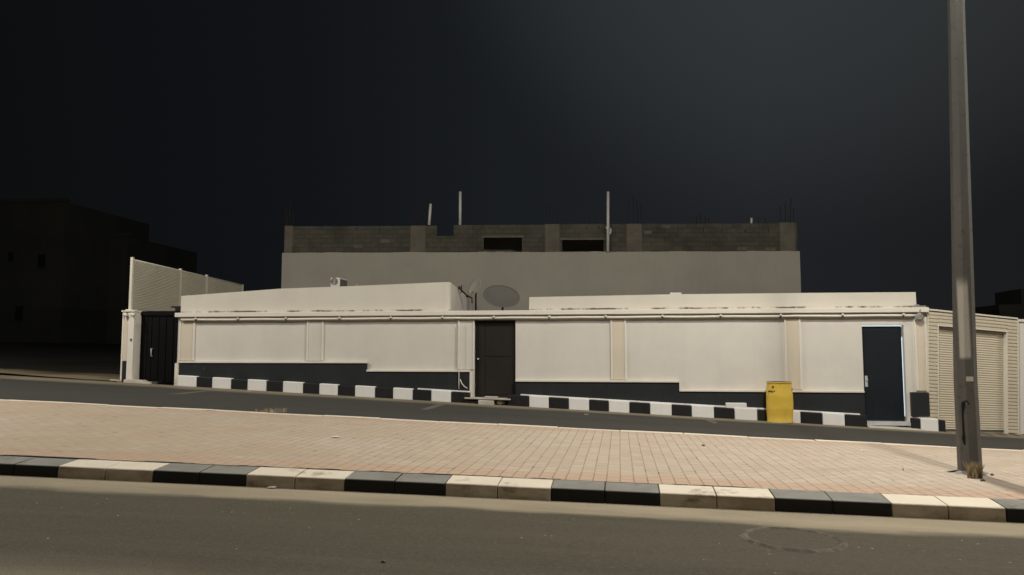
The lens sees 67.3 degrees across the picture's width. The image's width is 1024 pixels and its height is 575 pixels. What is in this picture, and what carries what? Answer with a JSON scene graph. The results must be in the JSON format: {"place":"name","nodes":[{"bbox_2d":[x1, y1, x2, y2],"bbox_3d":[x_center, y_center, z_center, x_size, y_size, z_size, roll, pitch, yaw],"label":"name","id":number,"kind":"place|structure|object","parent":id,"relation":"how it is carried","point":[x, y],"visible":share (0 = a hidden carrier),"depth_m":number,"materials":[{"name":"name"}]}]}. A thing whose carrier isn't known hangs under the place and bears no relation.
{"place":"outdoors","nodes":[
{"label":"outdoors","id":0,"kind":"place"},
{"bbox_2d":[123,379,146,382],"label":"paving slab","id":1,"kind":"structure","parent":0,"point":[132,381],"depth_m":20.75,"materials":[{"name":"concrete"}]},
{"bbox_2d":[0,342,989,498],"bbox_3d":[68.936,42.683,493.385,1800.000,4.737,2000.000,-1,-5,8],"label":"ground","id":2,"kind":"structure","parent":0,"point":[83,357],"depth_m":33.16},
{"bbox_2d":[0,369,119,380],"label":"dirt verge","id":3,"kind":"structure","parent":2,"relation":"on","point":[95,376],"depth_m":22.21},
{"bbox_2d":[0,197,148,343],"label":"distant house","id":4,"kind":"structure","parent":2,"relation":"on","point":[54,263],"depth_m":67.07,"materials":[{"name":"black concrete"}]},
{"bbox_2d":[6,252,13,263],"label":"window","id":5,"kind":"structure","parent":4,"relation":"in","point":[10,255],"depth_m":67.07,"materials":[{"name":"black glass"}]},
{"bbox_2d":[13,306,23,322],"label":"window","id":6,"kind":"structure","parent":4,"relation":"in","point":[19,309],"depth_m":66.52,"materials":[{"name":"black glass"}]},
{"bbox_2d":[35,254,45,268],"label":"window","id":7,"kind":"structure","parent":4,"relation":"in","point":[41,257],"depth_m":66.65,"materials":[{"name":"black glass"}]},
{"bbox_2d":[120,309,141,381],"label":"gate pillar","id":8,"kind":"structure","parent":2,"relation":"on","point":[130,343],"depth_m":21.08,"materials":[{"name":"white paint"}]},
{"bbox_2d":[139,311,180,383],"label":"metal gate","id":9,"kind":"structure","parent":8,"relation":"attached to","point":[159,345],"depth_m":21.26,"materials":[{"name":"black metal"}]},
{"bbox_2d":[128,257,243,315],"bbox_3d":[-9.971,0.292,25.447,1.108,1.600,8.278,0,-5,1],"label":"sheet screen","id":10,"kind":"object","parent":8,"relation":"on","point":[154,287],"visible":0.6,"depth_m":23.27,"materials":[{"name":"beige metal"}]},
{"bbox_2d":[106,233,196,343],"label":"distant house","id":11,"kind":"structure","parent":2,"relation":"on","point":[125,248],"depth_m":72.32,"materials":[{"name":"black concrete"}]},
{"bbox_2d":[177,375,469,402],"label":"wall kerb","id":12,"kind":"structure","parent":2,"relation":"on","point":[442,395],"depth_m":19.88,"materials":[{"name":"white paint"}]},
{"bbox_2d":[181,282,478,312],"bbox_3d":[-5.163,1.736,25.881,7.439,2.756,11.997,0,-5,1],"label":"annex","id":13,"kind":"object","parent":2,"relation":"on","point":[442,296],"visible":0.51,"depth_m":20.35,"materials":[{"name":"beige paint"}]},
{"bbox_2d":[331,278,346,286],"bbox_3d":[-4.745,-0.104,21.110,0.265,0.276,0.632,-1,-5,8],"label":"air conditioner","id":14,"kind":"object","parent":13,"relation":"on","point":[336,282],"visible":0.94,"depth_m":20.82,"materials":[{"name":"white plastic"}]},
{"bbox_2d":[458,285,472,302],"bbox_3d":[-1.394,0.196,22.608,0.130,0.453,1.372,-1,-5,12],"label":"antenna bracket","id":15,"kind":"object","parent":13,"relation":"attached to","point":[460,288],"visible":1,"depth_m":22.63,"materials":[{"name":"metal"}]},
{"bbox_2d":[468,278,480,310],"bbox_3d":[-1.321,0.829,26.962,0.435,2.342,0.655,1,-5,-7],"label":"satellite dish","id":16,"kind":"object","parent":13,"relation":"attached to","point":[474,287],"visible":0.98,"depth_m":27.13,"materials":[{"name":"metal"}]},
{"bbox_2d":[483,285,519,309],"bbox_3d":[-0.341,0.850,24.796,1.200,1.942,0.903,1,-5,-13],"label":"satellite dish","id":17,"kind":"object","parent":13,"relation":"attached to","point":[502,296],"visible":0.98,"depth_m":24.94,"materials":[{"name":"grey paint"}]},
{"bbox_2d":[467,399,478,403],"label":"support block","id":18,"kind":"structure","parent":2,"relation":"on","point":[473,401],"depth_m":19.28,"materials":[{"name":"black paint"}]},
{"bbox_2d":[478,399,494,404],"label":"broken block","id":19,"kind":"structure","parent":2,"relation":"on","point":[487,402],"depth_m":19.14,"materials":[{"name":"concrete"}]},
{"bbox_2d":[464,396,510,399],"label":"step slab","id":20,"kind":"structure","parent":19,"relation":"on","point":[490,398],"depth_m":19.20,"materials":[{"name":"concrete"}]},
{"bbox_2d":[0,456,1023,522],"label":"median kerb","id":21,"kind":"structure","parent":2,"relation":"on","point":[908,506],"depth_m":7.11,"materials":[{"name":"white paint"}]},
{"bbox_2d":[281,191,800,310],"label":"unfinished house","id":22,"kind":"structure","parent":2,"relation":"on","point":[525,262],"depth_m":35.40,"materials":[{"name":"concrete"}]},
{"bbox_2d":[174,307,929,426],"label":"boundary wall","id":23,"kind":"structure","parent":2,"relation":"on","point":[873,370],"depth_m":19.17,"materials":[{"name":"beige paint"}]},
{"bbox_2d":[458,322,466,388],"bbox_3d":[-1.243,1.732,19.547,0.244,1.692,0.048,-1,-5,11],"label":"wall cable","id":24,"kind":"object","parent":23,"relation":"attached to","point":[460,379],"depth_m":19.53,"materials":[{"name":"white paint"}]},
{"bbox_2d":[475,320,515,397],"bbox_3d":[-0.425,1.839,19.619,1.065,1.998,0.125,-1,-5,8],"label":"door","id":25,"kind":"structure","parent":23,"relation":"in","point":[495,340],"depth_m":19.62,"materials":[{"name":"brown paint"}]},
{"bbox_2d":[180,309,923,320],"bbox_3d":[0.391,0.766,19.444,18.822,0.292,0.186,-1,-5,8],"label":"wall pipe","id":26,"kind":"object","parent":23,"relation":"attached to","point":[918,316],"depth_m":19.28,"materials":[{"name":"beige metal"}]},
{"bbox_2d":[862,325,910,425],"bbox_3d":[8.842,2.073,18.245,0.988,2.357,0.315,-1,-5,8],"label":"door","id":27,"kind":"structure","parent":23,"relation":"in","point":[881,344],"depth_m":18.31,"materials":[{"name":"blue paint"}]},
{"bbox_2d":[507,394,866,426],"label":"wall kerb","id":28,"kind":"structure","parent":2,"relation":"on","point":[742,411],"depth_m":18.62,"materials":[{"name":"black paint"}]},
{"bbox_2d":[529,292,915,309],"bbox_3d":[5.099,1.514,20.943,9.757,2.380,4.158,-1,-5,8],"label":"annex","id":29,"kind":"object","parent":2,"relation":"on","point":[785,300],"visible":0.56,"depth_m":18.90,"materials":[{"name":"beige paint"}]},
{"bbox_2d":[867,425,925,430],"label":"mortar ramp","id":30,"kind":"structure","parent":2,"relation":"on","point":[892,427],"depth_m":17.89,"materials":[{"name":"concrete"}]},
{"bbox_2d":[910,418,945,431],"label":"wall kerb","id":31,"kind":"structure","parent":2,"relation":"on","point":[930,424],"depth_m":17.81,"materials":[{"name":"black paint"}]},
{"bbox_2d":[926,309,1018,433],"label":"shutter garage","id":32,"kind":"structure","parent":2,"relation":"on","point":[997,343],"depth_m":18.23,"materials":[{"name":"beige metal"}]},
{"bbox_2d":[942,289,1023,318],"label":"distant house","id":33,"kind":"structure","parent":2,"relation":"on","point":[1010,303],"depth_m":56.76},
{"bbox_2d":[1011,319,1023,434],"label":"plain wall","id":34,"kind":"structure","parent":2,"relation":"on","point":[1021,376],"depth_m":18.29,"materials":[{"name":"beige paint"}]},
{"bbox_2d":[0,475,1023,574],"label":"road","id":35,"kind":"structure","parent":0,"point":[58,526],"depth_m":5.63,"materials":[{"name":"grey asphalt"}]},
{"bbox_2d":[739,527,847,552],"bbox_3d":[2.094,1.872,5.731,0.764,0.027,0.758,-1,-5,8],"label":"manhole cover","id":36,"kind":"object","parent":35,"relation":"on","point":[793,539],"visible":1,"depth_m":5.69,"materials":[{"name":"metal"}]},
{"bbox_2d":[0,400,1023,499],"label":"median pavement","id":37,"kind":"structure","parent":0,"point":[41,429],"depth_m":9.37,"materials":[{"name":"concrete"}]},
{"bbox_2d":[0,399,1023,450],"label":"median edging","id":38,"kind":"object","parent":37,"relation":"on","point":[479,423],"visible":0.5,"depth_m":12.69,"materials":[{"name":"white paint"}]},
{"bbox_2d":[260,407,286,412],"bbox_3d":[-4.204,2.133,13.409,0.544,0.089,0.332,-1,-5,8],"label":"dry grass tuft","id":39,"kind":"object","parent":38,"relation":"on","point":[271,410],"visible":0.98,"depth_m":13.40,"materials":[{"name":"plant"}]},
{"bbox_2d":[947,0,988,475],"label":"street lamp","id":40,"kind":"object","parent":37,"relation":"on","point":[967,425],"visible":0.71,"depth_m":8.63,"materials":[{"name":"grey metal"}]},
{"bbox_2d":[962,460,984,478],"bbox_3d":[4.868,1.915,8.097,0.212,0.208,0.156,-1,-5,8],"label":"dry grass tuft","id":41,"kind":"object","parent":37,"relation":"on","point":[974,469],"visible":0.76,"depth_m":8.07,"materials":[{"name":"plant"}]},
{"bbox_2d":[0,375,1023,449],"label":"road","id":42,"kind":"structure","parent":0,"point":[74,390],"depth_m":16.55,"materials":[{"name":"grey asphalt"}]},
{"bbox_2d":[172,390,206,393],"bbox_3d":[-7.729,2.543,18.628,0.282,0.021,1.470,-1,-5,14],"label":"road marking","id":43,"kind":"object","parent":42,"relation":"on","point":[190,392],"visible":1,"depth_m":18.56,"materials":[{"name":"paint"}]},
{"bbox_2d":[423,403,444,409],"bbox_3d":[-1.790,2.749,17.769,0.202,0.011,2.075,-1,-5,8],"label":"road marking","id":44,"kind":"object","parent":42,"relation":"on","point":[434,406],"visible":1,"depth_m":17.72,"materials":[{"name":"paint"}]},
{"bbox_2d":[496,400,504,404],"bbox_3d":[-0.293,2.881,19.243,0.215,0.155,0.162,-1,-5,8],"label":"rubble stone","id":45,"kind":"object","parent":42,"relation":"on","point":[499,402],"visible":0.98,"depth_m":19.18,"materials":[{"name":"beige stone"}]},
{"bbox_2d":[766,381,793,422],"bbox_3d":[6.317,2.703,18.139,0.612,0.949,0.613,-1,-5,8],"label":"trash bin","id":46,"kind":"object","parent":42,"relation":"on","point":[779,401],"visible":1,"depth_m":17.89,"materials":[{"name":"yellow metal"}]},
{"bbox_2d":[0,0,1023,312],"label":"sky","id":47,"kind":"structure","parent":0,"point":[199,123],"materials":[{"name":"black"}]},
{"bbox_2d":[948,431,1023,436],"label":"driveway","id":48,"kind":"structure","parent":0,"point":[997,434],"depth_m":17.92,"materials":[{"name":"concrete"}]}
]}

